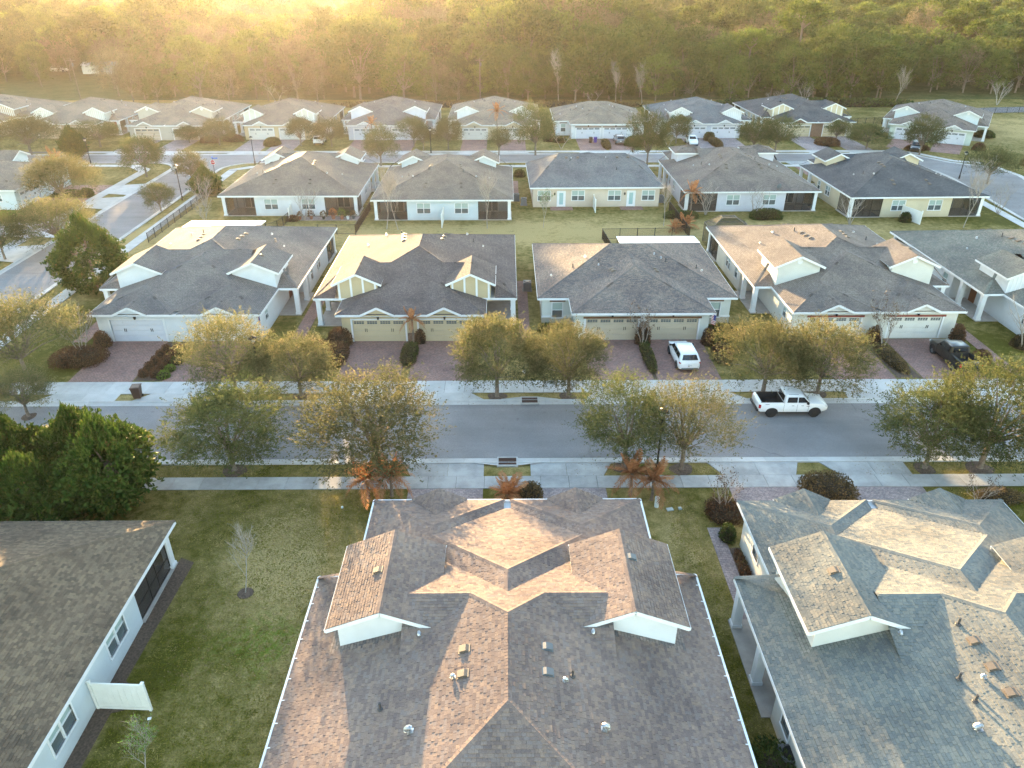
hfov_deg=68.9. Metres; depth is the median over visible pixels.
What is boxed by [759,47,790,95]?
forest tree
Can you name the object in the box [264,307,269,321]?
window
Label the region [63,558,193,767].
mulch bed
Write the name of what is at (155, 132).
garage door
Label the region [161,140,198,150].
driveway
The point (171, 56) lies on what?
forest tree
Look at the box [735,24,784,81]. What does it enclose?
forest tree
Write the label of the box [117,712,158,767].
bare tree
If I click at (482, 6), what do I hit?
forest tree
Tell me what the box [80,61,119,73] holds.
shed
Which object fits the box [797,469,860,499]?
hedge
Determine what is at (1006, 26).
forest tree
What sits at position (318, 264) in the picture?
window
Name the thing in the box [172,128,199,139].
garage door
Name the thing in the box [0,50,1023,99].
ground
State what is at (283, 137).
garage door
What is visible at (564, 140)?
bare tree
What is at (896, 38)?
forest tree
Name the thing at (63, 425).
magnolia tree
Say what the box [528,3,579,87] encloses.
forest tree
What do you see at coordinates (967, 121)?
duplex house
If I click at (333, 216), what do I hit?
potted plant
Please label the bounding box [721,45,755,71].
forest tree
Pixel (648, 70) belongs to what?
forest tree
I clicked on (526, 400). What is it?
storm drain
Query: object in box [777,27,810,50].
forest tree
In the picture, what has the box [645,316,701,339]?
garage door
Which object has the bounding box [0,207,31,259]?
oak tree
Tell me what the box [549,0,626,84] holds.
forest tree
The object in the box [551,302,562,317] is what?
window
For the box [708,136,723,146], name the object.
hedge
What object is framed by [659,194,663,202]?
ac unit
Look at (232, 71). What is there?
forest tree
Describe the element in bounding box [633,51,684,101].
forest tree
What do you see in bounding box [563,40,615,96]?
forest tree
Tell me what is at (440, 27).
forest tree
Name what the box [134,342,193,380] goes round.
mulch bed
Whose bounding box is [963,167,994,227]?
bare tree
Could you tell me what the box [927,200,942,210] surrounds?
window
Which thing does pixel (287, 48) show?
forest tree
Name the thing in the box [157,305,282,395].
oak tree
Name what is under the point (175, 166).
street lamp
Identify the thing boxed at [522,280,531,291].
ac unit
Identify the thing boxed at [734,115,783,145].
oak tree
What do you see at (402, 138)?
garage door
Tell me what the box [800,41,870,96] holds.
forest tree
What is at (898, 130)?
garage door
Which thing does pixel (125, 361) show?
driveway
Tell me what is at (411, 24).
forest tree
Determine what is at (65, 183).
garage door
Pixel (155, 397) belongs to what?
apron
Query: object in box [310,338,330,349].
shrub
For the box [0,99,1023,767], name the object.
lawn
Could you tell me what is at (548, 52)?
forest tree
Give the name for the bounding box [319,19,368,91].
forest tree
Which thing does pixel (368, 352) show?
driveway
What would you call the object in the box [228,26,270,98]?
forest tree
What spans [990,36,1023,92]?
forest tree
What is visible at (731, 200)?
window
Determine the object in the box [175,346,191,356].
shrub
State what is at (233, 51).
forest tree
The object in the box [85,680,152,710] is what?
privacy fence
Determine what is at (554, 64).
bare tree
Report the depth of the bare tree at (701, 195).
102.79 m
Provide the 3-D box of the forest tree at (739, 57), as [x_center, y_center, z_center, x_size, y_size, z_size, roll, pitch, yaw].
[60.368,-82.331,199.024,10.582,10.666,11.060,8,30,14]
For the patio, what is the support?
on the lawn at (528, 225)
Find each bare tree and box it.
[49,300,96,348]
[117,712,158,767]
[188,174,213,206]
[192,195,211,219]
[224,519,255,598]
[292,186,318,219]
[377,163,398,228]
[378,173,400,228]
[474,167,499,228]
[537,187,554,227]
[548,49,565,100]
[550,131,572,148]
[611,58,620,100]
[627,298,659,342]
[633,62,646,99]
[657,182,673,225]
[698,182,719,214]
[710,467,747,504]
[749,186,769,210]
[796,77,813,97]
[836,191,864,223]
[870,287,905,344]
[895,65,913,101]
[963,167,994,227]
[964,473,1009,499]
[966,155,997,186]
[991,180,1017,213]
[992,79,1013,104]
[1008,287,1023,346]
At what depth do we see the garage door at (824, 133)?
151.93 m
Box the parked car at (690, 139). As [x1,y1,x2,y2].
[685,134,697,145]
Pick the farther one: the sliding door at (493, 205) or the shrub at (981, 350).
the sliding door at (493, 205)
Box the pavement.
[0,150,1023,489]
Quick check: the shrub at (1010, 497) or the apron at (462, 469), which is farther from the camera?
the apron at (462, 469)
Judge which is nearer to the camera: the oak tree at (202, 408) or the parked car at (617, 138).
the oak tree at (202, 408)
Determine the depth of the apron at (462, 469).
51.03 m
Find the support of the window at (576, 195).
in the duplex house at (623, 181)
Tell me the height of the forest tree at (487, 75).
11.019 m
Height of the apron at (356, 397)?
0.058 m
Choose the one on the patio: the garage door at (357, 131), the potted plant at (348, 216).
the potted plant at (348, 216)
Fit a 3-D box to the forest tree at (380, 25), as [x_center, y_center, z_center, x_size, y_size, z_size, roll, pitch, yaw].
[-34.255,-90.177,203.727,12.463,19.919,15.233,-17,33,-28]
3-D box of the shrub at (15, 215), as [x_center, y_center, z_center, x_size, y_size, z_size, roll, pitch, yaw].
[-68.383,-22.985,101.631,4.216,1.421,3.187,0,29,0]
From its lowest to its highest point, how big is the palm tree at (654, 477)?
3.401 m
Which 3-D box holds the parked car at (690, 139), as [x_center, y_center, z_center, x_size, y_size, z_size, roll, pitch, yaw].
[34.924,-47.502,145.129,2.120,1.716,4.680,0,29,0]
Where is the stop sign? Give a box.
[210,156,216,171]
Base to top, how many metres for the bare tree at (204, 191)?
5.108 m
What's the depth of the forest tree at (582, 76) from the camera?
184.18 m
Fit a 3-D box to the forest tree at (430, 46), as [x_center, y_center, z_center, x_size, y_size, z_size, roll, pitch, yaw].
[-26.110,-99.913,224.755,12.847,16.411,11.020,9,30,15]
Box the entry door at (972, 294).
[968,288,976,302]
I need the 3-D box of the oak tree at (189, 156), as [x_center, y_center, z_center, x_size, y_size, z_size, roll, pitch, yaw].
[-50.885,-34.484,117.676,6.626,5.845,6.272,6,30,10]
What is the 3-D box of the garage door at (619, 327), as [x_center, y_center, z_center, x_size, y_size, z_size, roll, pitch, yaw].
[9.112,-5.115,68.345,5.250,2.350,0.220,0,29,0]
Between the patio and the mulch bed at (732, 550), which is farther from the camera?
the patio
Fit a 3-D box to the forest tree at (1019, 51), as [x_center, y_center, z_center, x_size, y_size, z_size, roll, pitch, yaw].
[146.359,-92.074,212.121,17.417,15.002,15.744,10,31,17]
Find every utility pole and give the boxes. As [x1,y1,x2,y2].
[66,58,80,99]
[475,58,483,98]
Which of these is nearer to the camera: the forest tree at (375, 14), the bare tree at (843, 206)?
the bare tree at (843, 206)
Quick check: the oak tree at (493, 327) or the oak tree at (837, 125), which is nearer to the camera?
the oak tree at (493, 327)
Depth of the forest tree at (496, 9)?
204.45 m
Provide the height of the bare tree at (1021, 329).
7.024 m
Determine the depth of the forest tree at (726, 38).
207.40 m
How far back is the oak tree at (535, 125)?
133.23 m
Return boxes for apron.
[0,245,40,261]
[37,394,120,400]
[38,222,69,237]
[86,197,121,208]
[109,184,143,194]
[132,394,214,400]
[227,153,258,153]
[318,393,390,399]
[404,393,481,399]
[405,463,483,476]
[530,463,610,475]
[587,392,660,398]
[662,392,744,398]
[707,462,796,474]
[786,162,810,164]
[819,461,911,473]
[844,391,915,397]
[942,390,1017,396]
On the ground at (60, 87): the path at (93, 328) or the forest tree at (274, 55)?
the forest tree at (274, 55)
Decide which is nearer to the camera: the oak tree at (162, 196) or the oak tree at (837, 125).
the oak tree at (162, 196)
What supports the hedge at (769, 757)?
on the lawn at (528, 225)
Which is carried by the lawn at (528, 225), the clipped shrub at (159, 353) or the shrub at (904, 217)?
the shrub at (904, 217)
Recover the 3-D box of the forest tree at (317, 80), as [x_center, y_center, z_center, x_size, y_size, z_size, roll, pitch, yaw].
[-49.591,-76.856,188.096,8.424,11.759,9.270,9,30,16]
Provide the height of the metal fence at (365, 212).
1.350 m
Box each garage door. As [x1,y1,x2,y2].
[19,184,41,206]
[40,126,61,137]
[49,177,67,193]
[107,318,168,341]
[134,128,161,139]
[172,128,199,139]
[191,318,248,340]
[248,128,274,139]
[278,128,305,139]
[350,318,407,341]
[353,128,378,139]
[391,128,416,139]
[417,318,471,340]
[462,128,487,139]
[501,128,524,139]
[575,126,600,138]
[583,316,640,339]
[602,126,628,138]
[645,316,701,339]
[680,126,706,137]
[711,126,736,137]
[786,125,810,136]
[806,315,864,337]
[821,125,845,135]
[884,315,946,337]
[893,127,921,139]
[938,131,966,144]
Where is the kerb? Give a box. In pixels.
[0,151,1023,464]
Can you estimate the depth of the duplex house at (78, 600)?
35.30 m
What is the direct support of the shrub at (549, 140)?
on the lawn at (528, 225)
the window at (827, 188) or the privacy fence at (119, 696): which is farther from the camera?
the window at (827, 188)
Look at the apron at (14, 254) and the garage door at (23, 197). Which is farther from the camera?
the garage door at (23, 197)
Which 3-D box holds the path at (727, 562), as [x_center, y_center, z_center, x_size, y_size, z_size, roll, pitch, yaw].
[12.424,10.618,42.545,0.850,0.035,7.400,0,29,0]
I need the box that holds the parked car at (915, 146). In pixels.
[909,140,919,151]
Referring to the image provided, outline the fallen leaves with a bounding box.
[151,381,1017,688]
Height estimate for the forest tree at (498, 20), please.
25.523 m
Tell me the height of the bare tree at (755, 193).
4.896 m
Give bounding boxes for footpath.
[76,150,1023,227]
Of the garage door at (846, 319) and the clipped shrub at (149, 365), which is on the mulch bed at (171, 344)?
the clipped shrub at (149, 365)
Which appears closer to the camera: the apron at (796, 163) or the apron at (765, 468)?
the apron at (765, 468)
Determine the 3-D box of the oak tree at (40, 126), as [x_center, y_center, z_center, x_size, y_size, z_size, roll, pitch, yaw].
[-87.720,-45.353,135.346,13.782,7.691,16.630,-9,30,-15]
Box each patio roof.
[183,220,266,226]
[616,236,699,242]
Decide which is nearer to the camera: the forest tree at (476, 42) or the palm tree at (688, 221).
the palm tree at (688, 221)
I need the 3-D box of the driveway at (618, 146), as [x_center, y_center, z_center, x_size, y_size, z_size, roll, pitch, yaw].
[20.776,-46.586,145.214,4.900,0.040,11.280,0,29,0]
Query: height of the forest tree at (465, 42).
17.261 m
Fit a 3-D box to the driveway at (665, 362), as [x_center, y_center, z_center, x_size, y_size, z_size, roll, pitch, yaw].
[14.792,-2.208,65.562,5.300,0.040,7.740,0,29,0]
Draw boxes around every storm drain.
[465,457,532,466]
[493,396,563,404]
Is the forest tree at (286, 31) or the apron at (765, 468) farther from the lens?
the forest tree at (286, 31)
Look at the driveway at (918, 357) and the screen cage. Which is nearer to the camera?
the driveway at (918, 357)
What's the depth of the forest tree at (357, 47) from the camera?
192.75 m
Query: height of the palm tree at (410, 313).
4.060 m
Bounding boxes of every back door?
[557,191,565,206]
[626,190,635,205]
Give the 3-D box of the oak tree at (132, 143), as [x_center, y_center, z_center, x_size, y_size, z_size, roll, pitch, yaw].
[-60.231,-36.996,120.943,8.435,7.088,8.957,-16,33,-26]
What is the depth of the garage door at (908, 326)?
68.75 m
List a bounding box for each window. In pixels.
[47,702,78,759]
[105,614,129,660]
[263,199,278,209]
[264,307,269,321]
[301,199,315,209]
[316,257,320,271]
[416,203,430,213]
[454,203,468,213]
[537,190,550,200]
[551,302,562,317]
[560,123,565,131]
[571,190,584,200]
[607,190,621,200]
[641,190,654,200]
[709,301,721,317]
[725,255,730,269]
[726,194,740,205]
[733,265,737,279]
[751,543,758,565]
[762,194,776,204]
[779,713,790,743]
[781,305,787,319]
[824,184,830,196]
[890,200,906,210]
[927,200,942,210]
[941,270,948,282]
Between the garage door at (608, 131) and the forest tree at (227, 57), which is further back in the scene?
the forest tree at (227, 57)
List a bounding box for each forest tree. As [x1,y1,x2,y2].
[0,41,20,81]
[13,40,41,80]
[14,41,53,86]
[47,42,82,80]
[84,32,138,88]
[89,43,134,95]
[115,48,161,99]
[118,46,162,97]
[132,47,159,91]
[154,44,189,90]
[154,62,177,94]
[176,55,212,88]
[185,46,220,81]
[195,49,225,87]
[209,44,246,96]
[213,53,244,93]
[217,32,252,77]
[224,46,244,88]
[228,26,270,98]
[232,44,289,100]
[240,40,275,94]
[253,31,301,84]
[258,35,292,81]
[262,21,306,76]
[268,38,320,98]
[270,34,312,97]
[278,25,322,55]
[285,24,328,81]
[286,49,327,94]
[287,30,344,98]
[294,16,330,78]
[298,56,331,101]
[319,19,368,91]
[321,16,390,97]
[338,12,387,88]
[339,6,403,60]
[342,31,390,92]
[361,13,410,91]
[371,49,413,95]
[375,32,438,97]
[378,25,407,89]
[396,16,449,80]
[405,20,472,85]
[410,24,445,63]
[410,62,438,98]
[416,33,449,62]
[419,59,452,99]
[433,6,483,71]
[436,50,476,98]
[446,0,515,57]
[446,20,486,82]
[449,22,504,89]
[459,0,542,87]
[462,56,494,86]
[462,61,496,92]
[463,23,512,78]
[475,53,513,93]
[482,40,536,97]
[485,0,570,75]
[491,0,532,74]
[499,46,540,97]
[507,44,550,86]
[507,54,552,99]
[508,7,581,55]
[526,52,560,98]
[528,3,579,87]
[535,46,569,92]
[542,48,602,101]
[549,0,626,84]
[550,0,605,49]
[550,19,631,99]
[562,23,630,85]
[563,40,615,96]
[564,22,613,72]
[576,31,645,98]
[598,25,652,88]
[602,57,640,101]
[617,43,648,84]
[618,16,682,75]
[628,56,658,97]
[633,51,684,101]
[634,41,675,92]
[638,30,668,78]
[654,56,692,95]
[666,24,715,60]
[670,56,716,97]
[693,44,721,81]
[694,39,724,75]
[695,62,720,95]
[698,44,744,90]
[707,25,770,77]
[713,59,750,99]
[718,29,741,56]
[719,53,757,95]
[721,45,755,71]
[726,55,775,97]
[734,25,774,89]
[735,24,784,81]
[748,30,799,72]
[752,32,789,87]
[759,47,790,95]
[760,37,808,91]
[769,43,825,94]
[772,0,835,88]
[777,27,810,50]
[782,33,812,84]
[787,31,854,96]
[798,25,850,93]
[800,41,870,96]
[811,25,830,43]
[813,20,863,89]
[823,34,900,98]
[829,13,889,43]
[829,19,878,65]
[830,40,872,96]
[844,32,904,92]
[849,26,890,85]
[853,41,916,97]
[855,45,918,98]
[869,27,909,75]
[874,43,919,91]
[887,23,931,69]
[899,44,932,88]
[910,26,967,84]
[914,48,963,91]
[919,39,965,89]
[942,45,990,92]
[944,36,998,88]
[945,41,977,80]
[963,16,1001,80]
[964,22,1022,83]
[973,19,1023,66]
[973,48,1016,93]
[974,36,1020,88]
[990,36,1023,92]
[1001,33,1023,87]
[1014,52,1023,83]
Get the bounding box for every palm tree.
[41,146,60,162]
[345,458,388,509]
[364,115,376,129]
[369,452,415,499]
[399,306,426,341]
[487,102,509,133]
[489,471,528,499]
[605,448,655,497]
[629,456,679,509]
[666,218,684,233]
[677,212,698,230]
[678,179,705,209]
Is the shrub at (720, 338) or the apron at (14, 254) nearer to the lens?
the shrub at (720, 338)
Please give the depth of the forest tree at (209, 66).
210.97 m
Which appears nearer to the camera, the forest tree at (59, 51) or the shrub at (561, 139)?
the shrub at (561, 139)
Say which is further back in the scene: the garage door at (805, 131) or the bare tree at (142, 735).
the garage door at (805, 131)
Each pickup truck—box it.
[750,386,826,416]
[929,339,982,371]
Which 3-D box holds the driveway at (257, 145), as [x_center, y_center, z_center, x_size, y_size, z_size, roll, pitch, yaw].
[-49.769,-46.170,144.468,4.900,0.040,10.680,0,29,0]
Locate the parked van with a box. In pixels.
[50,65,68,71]
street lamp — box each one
[83,138,91,162]
[173,164,182,199]
[248,335,260,380]
[249,136,255,163]
[655,408,668,468]
[958,151,967,178]
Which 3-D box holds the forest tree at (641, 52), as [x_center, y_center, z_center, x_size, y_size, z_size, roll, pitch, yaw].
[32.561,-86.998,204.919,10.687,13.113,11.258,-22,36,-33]
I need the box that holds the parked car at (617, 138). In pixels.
[613,134,624,143]
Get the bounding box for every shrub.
[0,209,21,221]
[92,330,112,347]
[138,368,148,377]
[143,361,154,371]
[149,367,159,377]
[150,355,160,364]
[155,348,164,358]
[156,361,166,369]
[156,370,170,379]
[160,344,170,352]
[161,354,172,363]
[163,363,175,372]
[167,349,176,356]
[169,355,183,365]
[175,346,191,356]
[263,137,281,146]
[285,215,299,221]
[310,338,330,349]
[326,326,353,345]
[414,328,425,344]
[513,168,525,177]
[543,133,554,141]
[553,136,566,142]
[623,135,642,146]
[634,320,651,344]
[700,326,714,346]
[713,329,734,350]
[718,521,736,545]
[865,325,882,344]
[873,342,909,374]
[897,211,911,222]
[903,144,930,150]
[948,323,966,341]
[971,142,985,150]
[971,348,992,364]
[973,129,995,138]
[975,487,1023,505]
[1008,333,1023,350]
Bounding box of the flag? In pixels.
[711,315,715,324]
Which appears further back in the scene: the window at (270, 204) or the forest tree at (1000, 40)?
the forest tree at (1000, 40)
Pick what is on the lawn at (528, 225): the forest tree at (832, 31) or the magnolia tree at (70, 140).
the magnolia tree at (70, 140)
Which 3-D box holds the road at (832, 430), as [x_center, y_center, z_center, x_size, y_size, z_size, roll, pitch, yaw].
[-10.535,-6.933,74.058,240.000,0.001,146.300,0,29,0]
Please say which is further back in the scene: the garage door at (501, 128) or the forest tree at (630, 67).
the forest tree at (630, 67)
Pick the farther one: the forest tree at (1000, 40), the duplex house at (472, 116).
the forest tree at (1000, 40)
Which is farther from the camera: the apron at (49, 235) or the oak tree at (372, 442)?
the apron at (49, 235)
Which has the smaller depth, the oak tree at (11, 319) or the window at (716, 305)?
the oak tree at (11, 319)
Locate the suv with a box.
[667,341,700,369]
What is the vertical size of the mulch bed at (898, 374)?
0.001 m
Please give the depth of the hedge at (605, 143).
142.53 m
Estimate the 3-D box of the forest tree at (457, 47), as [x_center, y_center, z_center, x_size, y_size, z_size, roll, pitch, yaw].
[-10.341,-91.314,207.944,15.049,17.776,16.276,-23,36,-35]
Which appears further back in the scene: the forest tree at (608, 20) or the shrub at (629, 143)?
the forest tree at (608, 20)
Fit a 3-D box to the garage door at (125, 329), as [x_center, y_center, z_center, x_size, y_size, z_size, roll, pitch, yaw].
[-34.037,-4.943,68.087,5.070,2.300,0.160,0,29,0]
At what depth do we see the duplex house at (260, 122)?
150.06 m
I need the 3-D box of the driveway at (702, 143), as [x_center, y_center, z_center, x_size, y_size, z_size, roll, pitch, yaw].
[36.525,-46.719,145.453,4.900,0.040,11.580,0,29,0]
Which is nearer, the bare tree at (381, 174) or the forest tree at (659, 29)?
the bare tree at (381, 174)
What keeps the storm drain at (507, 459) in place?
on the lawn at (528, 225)
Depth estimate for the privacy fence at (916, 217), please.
100.40 m
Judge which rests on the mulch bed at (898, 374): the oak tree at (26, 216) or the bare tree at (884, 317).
the bare tree at (884, 317)
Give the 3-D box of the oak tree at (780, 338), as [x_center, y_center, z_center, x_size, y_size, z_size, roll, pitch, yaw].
[19.932,-2.053,58.236,10.394,7.083,8.614,3,29,5]
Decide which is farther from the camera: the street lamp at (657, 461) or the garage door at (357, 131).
the garage door at (357, 131)
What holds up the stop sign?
on the lawn at (528, 225)
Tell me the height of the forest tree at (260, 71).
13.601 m
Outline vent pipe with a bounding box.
[654,496,659,507]
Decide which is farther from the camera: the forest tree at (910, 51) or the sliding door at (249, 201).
the forest tree at (910, 51)
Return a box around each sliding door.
[244,197,254,207]
[337,197,350,206]
[391,202,404,211]
[485,201,497,210]
[690,193,703,202]
[785,193,794,202]
[848,199,862,208]
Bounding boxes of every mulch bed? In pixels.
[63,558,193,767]
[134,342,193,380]
[729,548,741,574]
[868,342,920,377]
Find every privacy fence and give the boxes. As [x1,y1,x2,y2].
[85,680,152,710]
[287,203,292,217]
[441,207,443,227]
[593,194,596,212]
[900,204,923,224]
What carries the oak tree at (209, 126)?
on the lawn at (528, 225)
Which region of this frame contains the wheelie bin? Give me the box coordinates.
[129,383,143,398]
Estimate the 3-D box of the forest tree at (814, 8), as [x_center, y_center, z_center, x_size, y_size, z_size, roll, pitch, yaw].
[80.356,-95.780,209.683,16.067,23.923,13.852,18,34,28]
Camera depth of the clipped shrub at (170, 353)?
65.44 m
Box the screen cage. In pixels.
[702,215,747,240]
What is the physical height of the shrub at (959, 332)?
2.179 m
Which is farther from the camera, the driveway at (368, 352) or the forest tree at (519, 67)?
the forest tree at (519, 67)
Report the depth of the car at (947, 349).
63.91 m
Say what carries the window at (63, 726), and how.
in the duplex house at (78, 600)
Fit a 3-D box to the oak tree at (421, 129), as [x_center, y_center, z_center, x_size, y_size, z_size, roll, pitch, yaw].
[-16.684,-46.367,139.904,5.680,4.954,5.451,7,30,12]
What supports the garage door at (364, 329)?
in the duplex house at (371, 285)
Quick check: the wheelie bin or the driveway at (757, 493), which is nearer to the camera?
the driveway at (757, 493)
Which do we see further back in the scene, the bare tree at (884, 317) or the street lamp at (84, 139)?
the street lamp at (84, 139)
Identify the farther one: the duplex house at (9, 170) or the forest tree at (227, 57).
the forest tree at (227, 57)
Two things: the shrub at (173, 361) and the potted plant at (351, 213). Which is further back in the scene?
the potted plant at (351, 213)
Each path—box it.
[74,321,98,341]
[294,301,324,338]
[513,181,518,192]
[517,281,529,337]
[707,528,746,618]
[954,323,1016,374]
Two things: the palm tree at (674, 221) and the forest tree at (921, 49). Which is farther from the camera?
the forest tree at (921, 49)
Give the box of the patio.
[298,216,359,220]
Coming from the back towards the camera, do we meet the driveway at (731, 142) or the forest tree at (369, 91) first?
the forest tree at (369, 91)
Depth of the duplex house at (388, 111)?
151.96 m
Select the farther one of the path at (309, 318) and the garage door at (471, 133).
the garage door at (471, 133)
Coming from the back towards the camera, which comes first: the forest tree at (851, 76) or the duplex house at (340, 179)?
the forest tree at (851, 76)
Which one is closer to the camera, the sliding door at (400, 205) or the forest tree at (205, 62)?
the sliding door at (400, 205)
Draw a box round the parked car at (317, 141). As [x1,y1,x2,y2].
[313,134,325,144]
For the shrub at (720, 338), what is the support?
on the lawn at (528, 225)
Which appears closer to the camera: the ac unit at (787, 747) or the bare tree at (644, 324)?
the ac unit at (787, 747)
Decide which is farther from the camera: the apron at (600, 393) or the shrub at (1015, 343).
the shrub at (1015, 343)
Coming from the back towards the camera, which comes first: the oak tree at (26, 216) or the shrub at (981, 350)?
the oak tree at (26, 216)
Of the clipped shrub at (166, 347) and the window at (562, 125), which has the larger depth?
the window at (562, 125)
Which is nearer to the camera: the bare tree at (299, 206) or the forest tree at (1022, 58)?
the bare tree at (299, 206)
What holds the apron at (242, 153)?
on the lawn at (528, 225)
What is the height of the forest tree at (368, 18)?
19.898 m
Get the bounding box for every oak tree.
[0,111,69,154]
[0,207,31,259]
[0,285,89,380]
[0,360,67,420]
[1,190,103,251]
[10,149,113,204]
[70,117,125,146]
[113,133,167,176]
[132,181,178,211]
[144,369,299,478]
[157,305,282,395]
[168,148,209,177]
[171,124,200,142]
[195,115,236,144]
[245,323,341,402]
[273,354,455,490]
[282,114,317,145]
[311,116,350,146]
[360,122,400,165]
[392,116,429,146]
[411,124,433,149]
[430,115,465,148]
[445,308,560,398]
[483,123,515,154]
[507,95,560,154]
[513,314,615,398]
[560,356,677,472]
[621,103,674,165]
[626,367,765,475]
[659,111,695,142]
[703,309,831,396]
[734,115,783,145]
[758,111,804,150]
[770,310,885,401]
[823,118,853,137]
[843,122,895,148]
[861,370,1002,473]
[899,109,952,154]
[913,348,1023,480]
[958,144,1023,183]
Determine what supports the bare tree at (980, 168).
on the lawn at (528, 225)
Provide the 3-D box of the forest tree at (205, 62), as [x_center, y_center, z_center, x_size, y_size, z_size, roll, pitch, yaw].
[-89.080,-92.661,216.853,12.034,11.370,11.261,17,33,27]
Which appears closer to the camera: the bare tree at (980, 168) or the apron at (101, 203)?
the apron at (101, 203)
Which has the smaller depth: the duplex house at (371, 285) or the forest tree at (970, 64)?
the duplex house at (371, 285)
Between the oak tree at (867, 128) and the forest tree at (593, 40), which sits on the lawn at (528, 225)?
the oak tree at (867, 128)
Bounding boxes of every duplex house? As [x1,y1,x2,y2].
[0,94,71,135]
[0,150,70,209]
[0,520,177,767]
[30,97,149,138]
[87,225,337,341]
[125,96,251,139]
[217,146,379,215]
[233,98,344,139]
[259,487,757,767]
[313,231,517,341]
[341,96,442,139]
[370,148,513,220]
[448,96,539,139]
[526,152,662,209]
[532,243,737,339]
[550,101,643,138]
[643,96,751,137]
[658,144,821,211]
[706,223,967,338]
[728,488,1023,767]
[732,93,855,136]
[799,146,989,217]
[882,99,993,145]
[890,229,1023,335]
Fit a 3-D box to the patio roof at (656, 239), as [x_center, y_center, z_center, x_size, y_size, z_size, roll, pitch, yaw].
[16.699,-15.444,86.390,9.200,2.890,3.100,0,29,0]
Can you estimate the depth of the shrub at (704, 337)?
67.57 m
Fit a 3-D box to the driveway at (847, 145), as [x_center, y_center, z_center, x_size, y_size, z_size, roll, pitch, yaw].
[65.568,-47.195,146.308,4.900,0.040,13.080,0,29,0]
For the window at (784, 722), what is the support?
in the duplex house at (873, 633)
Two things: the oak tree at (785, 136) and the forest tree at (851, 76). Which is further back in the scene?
the forest tree at (851, 76)
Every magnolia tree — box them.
[0,412,48,499]
[0,445,101,520]
[20,401,139,478]
[39,207,128,298]
[43,406,167,520]
[55,123,90,159]
[184,163,224,194]
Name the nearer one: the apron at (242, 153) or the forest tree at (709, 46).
the apron at (242, 153)
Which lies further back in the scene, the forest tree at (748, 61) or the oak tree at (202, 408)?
the forest tree at (748, 61)
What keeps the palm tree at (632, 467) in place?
on the lawn at (528, 225)
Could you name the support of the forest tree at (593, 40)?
on the ground at (60, 87)
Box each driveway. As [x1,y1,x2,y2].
[34,198,88,207]
[52,185,112,193]
[68,341,167,381]
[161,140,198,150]
[162,341,249,381]
[234,140,264,150]
[266,140,303,150]
[337,341,406,380]
[350,140,378,150]
[388,140,415,150]
[407,489,482,498]
[408,341,473,380]
[460,140,486,150]
[500,140,525,150]
[541,488,607,498]
[576,139,606,150]
[583,340,653,379]
[608,139,631,150]
[649,339,721,379]
[681,138,713,147]
[718,138,744,147]
[730,487,802,520]
[792,137,825,149]
[813,339,895,378]
[823,136,871,149]
[853,486,925,499]
[884,339,986,378]
[886,139,912,148]
[929,143,962,154]
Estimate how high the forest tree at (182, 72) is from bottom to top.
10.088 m
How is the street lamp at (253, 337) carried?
on the pavement
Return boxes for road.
[0,154,1023,459]
[979,107,1023,112]
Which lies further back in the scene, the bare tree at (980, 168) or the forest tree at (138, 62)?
the forest tree at (138, 62)
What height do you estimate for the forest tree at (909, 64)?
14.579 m
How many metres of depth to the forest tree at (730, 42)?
223.06 m
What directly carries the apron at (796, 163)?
on the lawn at (528, 225)
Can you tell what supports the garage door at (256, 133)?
in the duplex house at (260, 122)
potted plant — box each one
[307,210,314,218]
[319,210,327,219]
[328,207,337,218]
[337,207,345,219]
[344,209,349,218]
[349,210,356,218]
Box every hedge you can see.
[47,343,110,369]
[52,189,82,197]
[80,187,94,197]
[199,136,220,143]
[222,134,244,141]
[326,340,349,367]
[331,99,648,107]
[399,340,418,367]
[517,480,543,498]
[537,322,563,333]
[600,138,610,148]
[639,340,657,373]
[663,209,698,219]
[703,132,714,140]
[704,495,743,526]
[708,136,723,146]
[709,322,739,332]
[711,342,732,364]
[715,96,913,106]
[733,548,751,575]
[748,208,782,220]
[752,734,796,767]
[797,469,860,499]
[814,136,840,146]
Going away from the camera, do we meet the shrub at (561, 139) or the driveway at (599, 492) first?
the driveway at (599, 492)
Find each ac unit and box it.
[513,193,519,200]
[520,197,526,205]
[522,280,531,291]
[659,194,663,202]
[777,744,794,766]
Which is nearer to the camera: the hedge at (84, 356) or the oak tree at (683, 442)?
the oak tree at (683, 442)
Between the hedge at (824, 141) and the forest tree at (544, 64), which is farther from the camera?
the forest tree at (544, 64)
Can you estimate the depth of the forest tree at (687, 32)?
219.04 m
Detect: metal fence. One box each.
[146,189,224,242]
[267,212,288,225]
[317,202,370,234]
[602,201,690,242]
[852,117,882,124]
[982,106,1023,113]
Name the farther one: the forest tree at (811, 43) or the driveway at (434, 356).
the forest tree at (811, 43)
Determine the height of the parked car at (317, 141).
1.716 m
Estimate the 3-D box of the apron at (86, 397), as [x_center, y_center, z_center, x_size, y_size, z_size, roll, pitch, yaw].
[-34.656,1.122,59.566,6.300,0.058,1.180,0,29,0]
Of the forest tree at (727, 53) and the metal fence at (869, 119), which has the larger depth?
the forest tree at (727, 53)
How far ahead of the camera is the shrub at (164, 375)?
62.26 m
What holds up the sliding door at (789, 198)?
in the duplex house at (738, 174)
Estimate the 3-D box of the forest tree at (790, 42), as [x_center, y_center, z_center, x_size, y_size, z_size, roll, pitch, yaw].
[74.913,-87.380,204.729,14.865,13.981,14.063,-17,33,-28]

